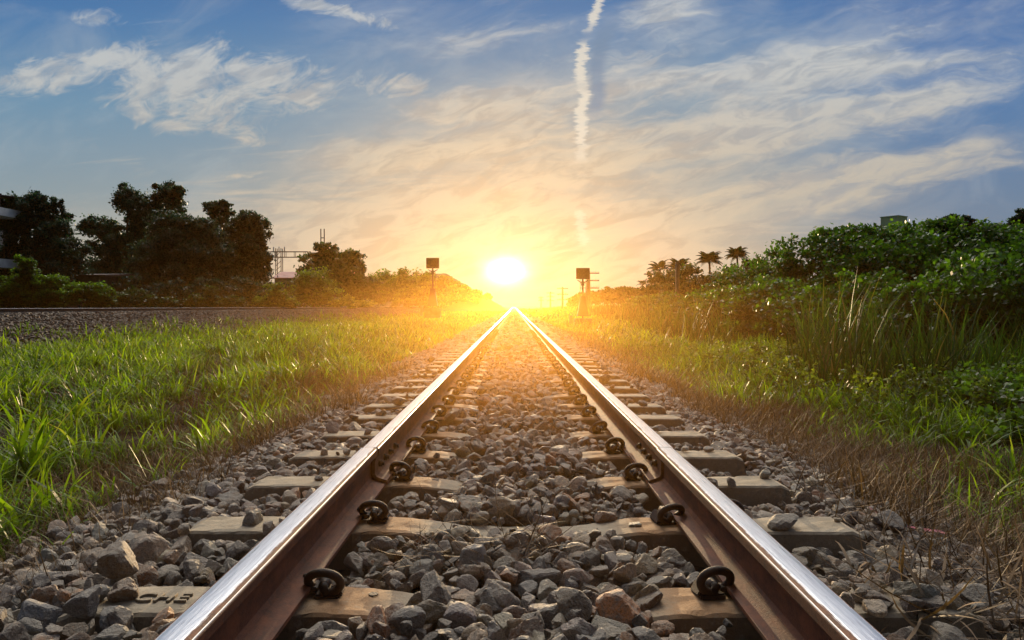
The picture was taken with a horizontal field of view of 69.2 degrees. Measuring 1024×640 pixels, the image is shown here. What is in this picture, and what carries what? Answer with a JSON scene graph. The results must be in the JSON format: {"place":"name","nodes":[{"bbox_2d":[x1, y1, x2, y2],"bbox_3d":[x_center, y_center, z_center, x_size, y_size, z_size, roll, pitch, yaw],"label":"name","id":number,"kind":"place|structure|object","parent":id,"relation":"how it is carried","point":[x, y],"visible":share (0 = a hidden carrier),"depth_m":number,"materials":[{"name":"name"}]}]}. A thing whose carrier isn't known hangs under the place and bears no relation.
{"place":"outdoors","nodes":[
{"label":"outdoors","id":0,"kind":"place"},
{"bbox_2d":[0,308,445,351],"bbox_3d":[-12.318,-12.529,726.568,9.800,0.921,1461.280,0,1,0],"label":"second track bed","id":1,"kind":"object","parent":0,"point":[156,322],"visible":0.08,"depth_m":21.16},
{"bbox_2d":[0,307,423,312],"bbox_3d":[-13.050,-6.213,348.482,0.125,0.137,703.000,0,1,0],"label":"second track rail","id":2,"kind":"object","parent":1,"relation":"on","point":[22,310],"visible":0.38,"depth_m":27.38,"materials":[{"name":"metal"}]},
{"bbox_2d":[180,284,253,307],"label":"bush","id":3,"kind":"object","parent":1,"relation":"on","point":[210,298],"visible":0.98,"depth_m":43.88,"materials":[{"name":"green plant"}]},
{"bbox_2d":[246,279,292,306],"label":"undergrowth bush","id":4,"kind":"object","parent":1,"relation":"on","point":[263,292],"visible":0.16,"depth_m":48.12,"materials":[{"name":"green plant"}]},
{"bbox_2d":[251,282,300,308],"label":"bush","id":5,"kind":"object","parent":1,"relation":"on","point":[275,296],"visible":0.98,"depth_m":45.50,"materials":[{"name":"green plant"}]},
{"bbox_2d":[326,293,376,308],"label":"bush","id":6,"kind":"object","parent":1,"relation":"on","point":[349,301],"visible":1,"depth_m":59.76,"materials":[{"name":"green plant"}]},
{"bbox_2d":[362,268,408,307],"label":"hedge bush","id":7,"kind":"object","parent":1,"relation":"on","point":[387,289],"visible":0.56,"depth_m":79.76,"materials":[{"name":"green plant"}]},
{"bbox_2d":[382,266,425,309],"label":"hedge bush","id":8,"kind":"object","parent":1,"relation":"on","point":[403,274],"visible":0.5,"depth_m":87.43,"materials":[{"name":"green plant"}]},
{"bbox_2d":[395,267,445,308],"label":"hedge bush","id":9,"kind":"object","parent":1,"relation":"on","point":[423,301],"visible":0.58,"depth_m":97.18,"materials":[{"name":"green plant"}]},
{"bbox_2d":[268,273,508,311],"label":"hill","id":10,"kind":"structure","parent":0,"point":[484,304],"depth_m":125.31,"materials":[{"name":"plant"}]},
{"bbox_2d":[194,307,746,599],"bbox_3d":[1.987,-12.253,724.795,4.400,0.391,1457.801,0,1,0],"label":"track bed","id":11,"kind":"object","parent":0,"point":[345,573],"visible":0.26,"depth_m":2.15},
{"bbox_2d":[367,467,604,589],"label":"dry twigs","id":12,"kind":"object","parent":11,"relation":"on","point":[528,543],"visible":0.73,"depth_m":1.99,"materials":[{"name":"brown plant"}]},
{"bbox_2d":[0,311,1023,639],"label":"ballast","id":13,"kind":"structure","parent":11,"relation":"on","point":[504,581],"depth_m":2.18,"materials":[{"name":"gravel"}]},
{"bbox_2d":[17,598,63,632],"bbox_3d":[-1.027,0.651,1.609,0.102,0.087,0.091,0,1,0],"label":"stone","id":14,"kind":"object","parent":13,"relation":"on","point":[45,614],"visible":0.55,"depth_m":1.60,"materials":[{"name":"stone"}]},
{"bbox_2d":[96,539,138,578],"bbox_3d":[-0.982,0.595,1.842,0.090,0.074,0.118,-1,1,-35],"label":"stone","id":15,"kind":"object","parent":13,"relation":"on","point":[116,559],"visible":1,"depth_m":1.81,"materials":[{"name":"stone"}]},
{"bbox_2d":[99,605,135,630],"bbox_3d":[-0.847,0.652,1.590,0.085,0.082,0.088,0,1,0],"label":"stone","id":16,"kind":"object","parent":13,"relation":"on","point":[103,620],"visible":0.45,"depth_m":1.56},
{"bbox_2d":[367,605,386,634],"bbox_3d":[-0.273,0.614,1.512,0.043,0.058,0.067,0,1,-17],"label":"stone","id":17,"kind":"object","parent":13,"relation":"on","point":[377,613],"visible":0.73,"depth_m":1.50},
{"bbox_2d":[436,498,458,510],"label":"stone","id":18,"kind":"object","parent":13,"relation":"on","point":[447,504],"visible":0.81,"depth_m":2.42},
{"bbox_2d":[555,587,592,619],"bbox_3d":[0.131,0.599,1.577,0.079,0.060,0.089,0,1,0],"label":"stone","id":19,"kind":"object","parent":13,"relation":"on","point":[568,599],"visible":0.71,"depth_m":1.55,"materials":[{"name":"stone"}]},
{"bbox_2d":[846,550,870,564],"bbox_3d":[0.979,0.687,2.121,0.066,0.058,0.068,0,1,0],"label":"stone","id":20,"kind":"object","parent":13,"relation":"on","point":[859,557],"visible":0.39,"depth_m":2.10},
{"bbox_2d":[871,509,907,533],"bbox_3d":[1.247,0.669,2.455,0.097,0.070,0.095,0,1,-23],"label":"stone","id":21,"kind":"object","parent":13,"relation":"on","point":[893,525],"visible":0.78,"depth_m":2.44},
{"bbox_2d":[425,359,600,368],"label":"concrete sleeper","id":22,"kind":"object","parent":11,"relation":"on","point":[478,365],"visible":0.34,"depth_m":8.21,"materials":[{"name":"concrete"}]},
{"bbox_2d":[431,356,595,365],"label":"concrete sleeper","id":23,"kind":"object","parent":11,"relation":"on","point":[583,363],"visible":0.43,"depth_m":8.75,"materials":[{"name":"concrete"}]},
{"bbox_2d":[343,404,684,431],"bbox_3d":[0.011,0.635,4.432,2.061,0.269,0.233,0,1,0],"label":"concrete sleeper","id":24,"kind":"object","parent":11,"relation":"on","point":[588,417],"visible":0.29,"depth_m":4.36,"materials":[{"name":"concrete"}]},
{"bbox_2d":[435,353,592,360],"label":"concrete sleeper","id":25,"kind":"object","parent":11,"relation":"on","point":[545,359],"visible":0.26,"depth_m":9.32,"materials":[{"name":"concrete"}]},
{"bbox_2d":[319,420,709,449],"bbox_3d":[0.010,0.652,3.882,2.061,0.266,0.233,0,1,0],"label":"concrete sleeper","id":26,"kind":"object","parent":11,"relation":"on","point":[598,433],"visible":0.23,"depth_m":3.83,"materials":[{"name":"concrete"}]},
{"bbox_2d":[362,394,666,414],"bbox_3d":[0.013,0.628,4.982,2.061,0.271,0.233,0,1,0],"label":"concrete sleeper","id":27,"kind":"object","parent":11,"relation":"on","point":[579,406],"visible":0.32,"depth_m":4.92,"materials":[{"name":"concrete"}]},
{"bbox_2d":[362,308,512,484],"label":"rail","id":28,"kind":"object","parent":27,"relation":"on","point":[394,435],"visible":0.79,"depth_m":3.72,"materials":[{"name":"metal"}]},
{"bbox_2d":[378,385,650,403],"bbox_3d":[0.015,0.615,5.532,2.062,0.270,0.233,0,1,0],"label":"concrete sleeper","id":29,"kind":"object","parent":11,"relation":"on","point":[572,394],"visible":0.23,"depth_m":5.48,"materials":[{"name":"concrete"}]},
{"bbox_2d":[444,348,584,355],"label":"concrete sleeper","id":30,"kind":"object","parent":11,"relation":"on","point":[572,354],"visible":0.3,"depth_m":10.46,"materials":[{"name":"concrete"}]},
{"bbox_2d":[447,346,581,352],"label":"concrete sleeper","id":31,"kind":"object","parent":11,"relation":"on","point":[494,351],"visible":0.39,"depth_m":10.95,"materials":[{"name":"concrete"}]},
{"bbox_2d":[453,342,575,348],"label":"concrete sleeper","id":32,"kind":"object","parent":11,"relation":"on","point":[493,347],"visible":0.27,"depth_m":12.05,"materials":[{"name":"concrete"}]},
{"bbox_2d":[461,338,567,342],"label":"concrete sleeper","id":33,"kind":"object","parent":11,"relation":"on","point":[531,342],"visible":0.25,"depth_m":13.71,"materials":[{"name":"concrete"}]},
{"bbox_2d":[391,378,638,393],"bbox_3d":[0.024,0.607,6.082,2.060,0.266,0.230,0,1,1],"label":"concrete sleeper","id":34,"kind":"object","parent":11,"relation":"on","point":[565,387],"visible":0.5,"depth_m":6.01,"materials":[{"name":"concrete"}]},
{"bbox_2d":[440,350,589,357],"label":"concrete sleeper","id":35,"kind":"object","parent":11,"relation":"on","point":[545,353],"visible":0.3,"depth_m":9.89,"materials":[{"name":"concrete"}]},
{"bbox_2d":[450,344,579,350],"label":"concrete sleeper","id":36,"kind":"object","parent":11,"relation":"on","point":[537,349],"visible":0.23,"depth_m":11.50,"materials":[{"name":"concrete"}]},
{"bbox_2d":[456,341,573,346],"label":"concrete sleeper","id":37,"kind":"object","parent":11,"relation":"on","point":[495,345],"visible":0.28,"depth_m":12.64,"materials":[{"name":"concrete"}]},
{"bbox_2d":[463,336,566,341],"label":"concrete sleeper","id":38,"kind":"object","parent":11,"relation":"on","point":[535,338],"visible":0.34,"depth_m":14.33,"materials":[{"name":"concrete"}]},
{"bbox_2d":[411,366,619,379],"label":"concrete sleeper","id":39,"kind":"object","parent":11,"relation":"on","point":[560,372],"visible":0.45,"depth_m":7.11,"materials":[{"name":"concrete"}]},
{"bbox_2d":[418,363,612,373],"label":"concrete sleeper","id":40,"kind":"object","parent":11,"relation":"on","point":[590,371],"visible":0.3,"depth_m":7.66,"materials":[{"name":"concrete"}]},
{"bbox_2d":[460,340,570,344],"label":"concrete sleeper","id":41,"kind":"object","parent":11,"relation":"on","point":[533,344],"visible":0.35,"depth_m":13.22,"materials":[{"name":"concrete"}]},
{"bbox_2d":[403,372,629,385],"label":"concrete sleeper","id":42,"kind":"object","parent":11,"relation":"on","point":[619,382],"visible":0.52,"depth_m":6.56,"materials":[{"name":"concrete"}]},
{"bbox_2d":[287,436,746,476],"bbox_3d":[0.016,0.658,3.342,2.062,0.272,0.233,0,1,0],"label":"concrete sleeper","id":43,"kind":"object","parent":11,"relation":"on","point":[723,461],"visible":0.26,"depth_m":3.27,"materials":[{"name":"concrete"}]},
{"bbox_2d":[244,461,792,511],"bbox_3d":[0.021,0.666,2.812,2.061,0.271,0.233,0,1,0],"label":"concrete sleeper","id":44,"kind":"object","parent":11,"relation":"on","point":[751,491],"visible":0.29,"depth_m":2.74,"materials":[{"name":"concrete"}]},
{"bbox_2d":[516,309,674,483],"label":"rail","id":45,"kind":"object","parent":44,"relation":"on","point":[643,440],"visible":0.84,"depth_m":3.76,"materials":[{"name":"metal"}]},
{"bbox_2d":[55,566,987,639],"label":"concrete sleeper","id":46,"kind":"object","parent":11,"relation":"on","point":[706,603],"visible":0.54,"depth_m":1.64,"materials":[{"name":"concrete"}]},
{"bbox_2d":[154,447,385,639],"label":"rail","id":47,"kind":"object","parent":46,"relation":"on","point":[260,590],"visible":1,"depth_m":1.61,"materials":[{"name":"metal"}]},
{"bbox_2d":[420,570,451,604],"bbox_3d":[-0.168,0.594,1.621,0.072,0.070,0.088,0,1,0],"label":"stone","id":48,"kind":"object","parent":46,"relation":"on","point":[433,587],"visible":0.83,"depth_m":1.61,"materials":[{"name":"stone"}]},
{"bbox_2d":[180,499,865,577],"bbox_3d":[0.027,0.675,2.253,2.062,0.270,0.233,0,1,0],"label":"concrete sleeper","id":49,"kind":"object","parent":11,"relation":"on","point":[658,527],"visible":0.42,"depth_m":2.19,"materials":[{"name":"concrete"}]},
{"bbox_2d":[648,447,887,639],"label":"rail","id":50,"kind":"object","parent":49,"relation":"on","point":[776,590],"visible":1,"depth_m":1.61,"materials":[{"name":"metal"}]},
{"bbox_2d":[752,428,1023,639],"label":"dry twigs","id":51,"kind":"object","parent":11,"relation":"on","point":[1012,579],"visible":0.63,"depth_m":1.83,"materials":[{"name":"brown plant"}]},
{"bbox_2d":[0,307,1022,557],"bbox_3d":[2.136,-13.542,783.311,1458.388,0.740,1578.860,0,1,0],"label":"ground","id":52,"kind":"structure","parent":0,"point":[136,433],"depth_m":6.04,"materials":[{"name":"plant"}]},
{"bbox_2d":[0,193,22,268],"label":"apartment building","id":53,"kind":"structure","parent":52,"relation":"on","point":[6,213],"depth_m":44.15,"materials":[{"name":"white paint"}]},
{"bbox_2d":[0,190,95,307],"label":"broadleaf tree","id":54,"kind":"object","parent":52,"relation":"on","point":[48,248],"visible":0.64,"depth_m":45.22,"materials":[{"name":"green plant"}]},
{"bbox_2d":[0,254,119,307],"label":"bush","id":55,"kind":"object","parent":52,"relation":"on","point":[60,291],"visible":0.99,"depth_m":37.53,"materials":[{"name":"green plant"}]},
{"bbox_2d":[62,274,132,307],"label":"shed","id":56,"kind":"structure","parent":52,"relation":"on","point":[95,278],"depth_m":46.57,"materials":[{"name":"concrete"}]},
{"bbox_2d":[73,178,188,276],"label":"broadleaf tree","id":57,"kind":"object","parent":52,"relation":"on","point":[132,203],"visible":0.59,"depth_m":56.54,"materials":[{"name":"green plant"}]},
{"bbox_2d":[107,275,160,307],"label":"undergrowth bush","id":58,"kind":"object","parent":52,"relation":"on","point":[123,283],"visible":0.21,"depth_m":48.18,"materials":[{"name":"green plant"}]},
{"bbox_2d":[108,285,180,307],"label":"bush","id":59,"kind":"object","parent":52,"relation":"on","point":[135,297],"visible":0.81,"depth_m":43.47,"materials":[{"name":"green plant"}]},
{"bbox_2d":[0,388,328,567],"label":"grass","id":60,"kind":"structure","parent":52,"relation":"on","point":[30,462],"depth_m":4.50,"materials":[{"name":"plant"}]},
{"bbox_2d":[144,277,199,307],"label":"undergrowth bush","id":61,"kind":"object","parent":52,"relation":"on","point":[169,289],"visible":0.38,"depth_m":48.02,"materials":[{"name":"green plant"}]},
{"bbox_2d":[114,208,249,291],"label":"broadleaf tree","id":62,"kind":"object","parent":52,"relation":"on","point":[186,247],"visible":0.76,"depth_m":51.93,"materials":[{"name":"green plant"}]},
{"bbox_2d":[176,276,225,307],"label":"undergrowth bush","id":63,"kind":"object","parent":52,"relation":"on","point":[197,287],"visible":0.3,"depth_m":48.00,"materials":[{"name":"green plant"}]},
{"bbox_2d":[0,344,433,619],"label":"dry grass","id":64,"kind":"structure","parent":52,"relation":"on","point":[128,472],"depth_m":4.29,"materials":[{"name":"plant"}]},
{"bbox_2d":[201,199,236,241],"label":"broadleaf tree","id":65,"kind":"object","parent":52,"relation":"on","point":[219,211],"visible":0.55,"depth_m":59.33,"materials":[{"name":"green plant"}]},
{"bbox_2d":[0,329,442,431],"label":"grass","id":66,"kind":"structure","parent":52,"relation":"on","point":[25,362],"depth_m":9.18,"materials":[{"name":"plant"}]},
{"bbox_2d":[208,275,261,307],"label":"undergrowth bush","id":67,"kind":"object","parent":52,"relation":"on","point":[243,288],"visible":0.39,"depth_m":48.15,"materials":[{"name":"green plant"}]},
{"bbox_2d":[220,209,277,289],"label":"broadleaf tree","id":68,"kind":"object","parent":52,"relation":"on","point":[245,230],"visible":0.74,"depth_m":54.30,"materials":[{"name":"green plant"}]},
{"bbox_2d":[0,308,509,352],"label":"grass","id":69,"kind":"structure","parent":52,"relation":"on","point":[409,330],"depth_m":22.26,"materials":[{"name":"plant"}]},
{"bbox_2d":[267,247,307,274],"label":"gantry","id":70,"kind":"object","parent":52,"relation":"on","point":[276,253],"visible":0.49,"depth_m":87.70,"materials":[{"name":"metal"}]},
{"bbox_2d":[272,272,320,306],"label":"house","id":71,"kind":"structure","parent":52,"relation":"on","point":[285,277],"depth_m":78.30,"materials":[{"name":"white metal"}]},
{"bbox_2d":[287,265,344,306],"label":"bush","id":72,"kind":"object","parent":52,"relation":"on","point":[319,296],"visible":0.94,"depth_m":61.27,"materials":[{"name":"green plant"}]},
{"bbox_2d":[282,241,384,306],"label":"broadleaf tree","id":73,"kind":"object","parent":52,"relation":"on","point":[344,266],"visible":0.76,"depth_m":69.24,"materials":[{"name":"green plant"}]},
{"bbox_2d":[420,258,440,317],"bbox_3d":[-4.184,-1.650,38.048,1.050,3.059,0.700,0,1,0],"label":"signal board","id":74,"kind":"object","parent":52,"relation":"on","point":[432,263],"visible":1,"depth_m":37.88,"materials":[{"name":"paint"}]},
{"bbox_2d":[413,272,463,308],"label":"hedge bush","id":75,"kind":"object","parent":52,"relation":"on","point":[441,284],"visible":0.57,"depth_m":109.30,"materials":[{"name":"green plant"}]},
{"bbox_2d":[446,277,467,304],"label":"hedge bush","id":76,"kind":"object","parent":52,"relation":"on","point":[463,299],"visible":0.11,"depth_m":124.31,"materials":[{"name":"green plant"}]},
{"bbox_2d":[456,284,480,303],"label":"hedge bush","id":77,"kind":"object","parent":52,"relation":"on","point":[470,294],"visible":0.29,"depth_m":126.84,"materials":[{"name":"green plant"}]},
{"bbox_2d":[472,289,486,299],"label":"hedge bush","id":78,"kind":"object","parent":52,"relation":"on","point":[478,293],"visible":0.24,"depth_m":130.97,"materials":[{"name":"green plant"}]},
{"bbox_2d":[557,287,567,308],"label":"utility pole","id":79,"kind":"object","parent":52,"relation":"on","point":[562,299],"visible":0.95,"depth_m":109.87,"materials":[{"name":"concrete"}]},
{"bbox_2d":[566,292,585,307],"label":"distant tree","id":80,"kind":"object","parent":52,"relation":"on","point":[571,301],"visible":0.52,"depth_m":143.10,"materials":[{"name":"green plant"}]},
{"bbox_2d":[569,268,591,324],"bbox_3d":[3.121,-0.979,34.039,1.050,2.803,0.700,0,1,0],"label":"signal board","id":81,"kind":"object","parent":52,"relation":"on","point":[582,273],"visible":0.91,"depth_m":33.91,"materials":[{"name":"paint"}]},
{"bbox_2d":[575,288,601,304],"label":"distant tree","id":82,"kind":"object","parent":52,"relation":"on","point":[595,294],"visible":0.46,"depth_m":138.53,"materials":[{"name":"green plant"}]},
{"bbox_2d":[586,271,598,307],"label":"utility pole","id":83,"kind":"object","parent":52,"relation":"on","point":[588,298],"visible":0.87,"depth_m":74.77,"materials":[{"name":"concrete"}]},
{"bbox_2d":[592,286,618,303],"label":"distant tree","id":84,"kind":"object","parent":52,"relation":"on","point":[601,298],"visible":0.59,"depth_m":136.91,"materials":[{"name":"green plant"}]},
{"bbox_2d":[605,285,633,303],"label":"distant tree","id":85,"kind":"object","parent":52,"relation":"on","point":[620,290],"visible":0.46,"depth_m":134.94,"materials":[{"name":"green plant"}]},
{"bbox_2d":[518,303,736,347],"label":"grass","id":86,"kind":"structure","parent":52,"relation":"on","point":[604,327],"depth_m":28.22,"materials":[{"name":"plant"}]},
{"bbox_2d":[620,287,645,299],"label":"distant tree","id":87,"kind":"object","parent":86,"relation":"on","point":[633,292],"visible":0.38,"depth_m":128.88,"materials":[{"name":"green plant"}]},
{"bbox_2d":[706,262,744,291],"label":"shrub","id":88,"kind":"object","parent":86,"relation":"on","point":[716,281],"visible":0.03,"depth_m":65.19,"materials":[{"name":"green plant"}]},
{"bbox_2d":[731,253,773,283],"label":"shrub","id":89,"kind":"object","parent":86,"relation":"on","point":[747,265],"visible":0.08,"depth_m":59.09,"materials":[{"name":"green plant"}]},
{"bbox_2d":[635,269,674,295],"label":"shrub","id":90,"kind":"object","parent":52,"relation":"on","point":[659,278],"visible":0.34,"depth_m":84.02,"materials":[{"name":"green plant"}]},
{"bbox_2d":[647,259,668,272],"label":"palm tree","id":91,"kind":"object","parent":52,"relation":"on","point":[656,266],"visible":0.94,"depth_m":129.40,"materials":[{"name":"green plant"}]},
{"bbox_2d":[675,262,679,296],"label":"concrete post","id":92,"kind":"object","parent":52,"relation":"on","point":[677,278],"visible":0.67,"depth_m":41.86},
{"bbox_2d":[653,260,703,295],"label":"shrub","id":93,"kind":"object","parent":52,"relation":"on","point":[687,270],"visible":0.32,"depth_m":78.92,"materials":[{"name":"green plant"}]},
{"bbox_2d":[665,258,693,269],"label":"palm tree","id":94,"kind":"object","parent":52,"relation":"on","point":[681,261],"visible":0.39,"depth_m":124.26,"materials":[{"name":"green plant"}]},
{"bbox_2d":[682,270,722,296],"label":"shrub","id":95,"kind":"object","parent":52,"relation":"on","point":[699,281],"visible":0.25,"depth_m":73.18,"materials":[{"name":"green plant"}]},
{"bbox_2d":[695,251,722,274],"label":"palm tree","id":96,"kind":"object","parent":52,"relation":"on","point":[713,257],"visible":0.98,"depth_m":119.32,"materials":[{"name":"green plant"}]},
{"bbox_2d":[724,246,749,263],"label":"palm tree","id":97,"kind":"object","parent":52,"relation":"on","point":[738,252],"visible":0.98,"depth_m":119.33,"materials":[{"name":"green plant"}]},
{"bbox_2d":[548,326,1023,622],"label":"dry grass","id":98,"kind":"structure","parent":52,"relation":"on","point":[855,469],"depth_m":4.21,"materials":[{"name":"plant"}]},
{"bbox_2d":[574,263,1023,398],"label":"reeds","id":99,"kind":"object","parent":52,"relation":"on","point":[859,344],"visible":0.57,"depth_m":8.45,"materials":[{"name":"green plant"}]},
{"bbox_2d":[683,330,1023,415],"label":"weeds","id":100,"kind":"object","parent":52,"relation":"on","point":[980,391],"visible":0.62,"depth_m":7.22,"materials":[{"name":"green plant"}]},
{"bbox_2d":[735,379,1023,550],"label":"grass","id":101,"kind":"structure","parent":52,"relation":"on","point":[944,426],"depth_m":5.50,"materials":[{"name":"plant"}]},
{"bbox_2d":[880,215,907,234],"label":"green building","id":102,"kind":"structure","parent":52,"relation":"on","point":[885,220],"depth_m":80.13,"materials":[{"name":"paint"}]},
{"bbox_2d":[886,350,1023,447],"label":"weeds","id":103,"kind":"object","parent":52,"relation":"on","point":[1003,387],"visible":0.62,"depth_m":6.41,"materials":[{"name":"green plant"}]},
{"bbox_2d":[941,213,980,228],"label":"broadleaf tree","id":104,"kind":"object","parent":52,"relation":"on","point":[970,220],"visible":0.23,"depth_m":41.14,"materials":[{"name":"green plant"}]},
{"bbox_2d":[1006,207,1023,226],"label":"broadleaf tree","id":105,"kind":"object","parent":52,"relation":"on","point":[1019,212],"visible":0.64,"depth_m":41.11,"materials":[{"name":"green plant"}]},
{"bbox_2d":[0,0,1023,306],"label":"sky","id":106,"kind":"structure","parent":0,"point":[519,146],"materials":[{"name":"blue"}]},
{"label":"bank","id":107,"kind":"structure","parent":0,"visible":0},
{"bbox_2d":[596,328,1023,421],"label":"grass","id":108,"kind":"structure","parent":107,"relation":"on","point":[671,351],"depth_m":8.43,"materials":[{"name":"plant"}]},
{"bbox_2d":[620,214,1023,361],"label":"thicket","id":109,"kind":"object","parent":107,"relation":"on","point":[969,265],"visible":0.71,"depth_m":13.38,"materials":[{"name":"green plant"}]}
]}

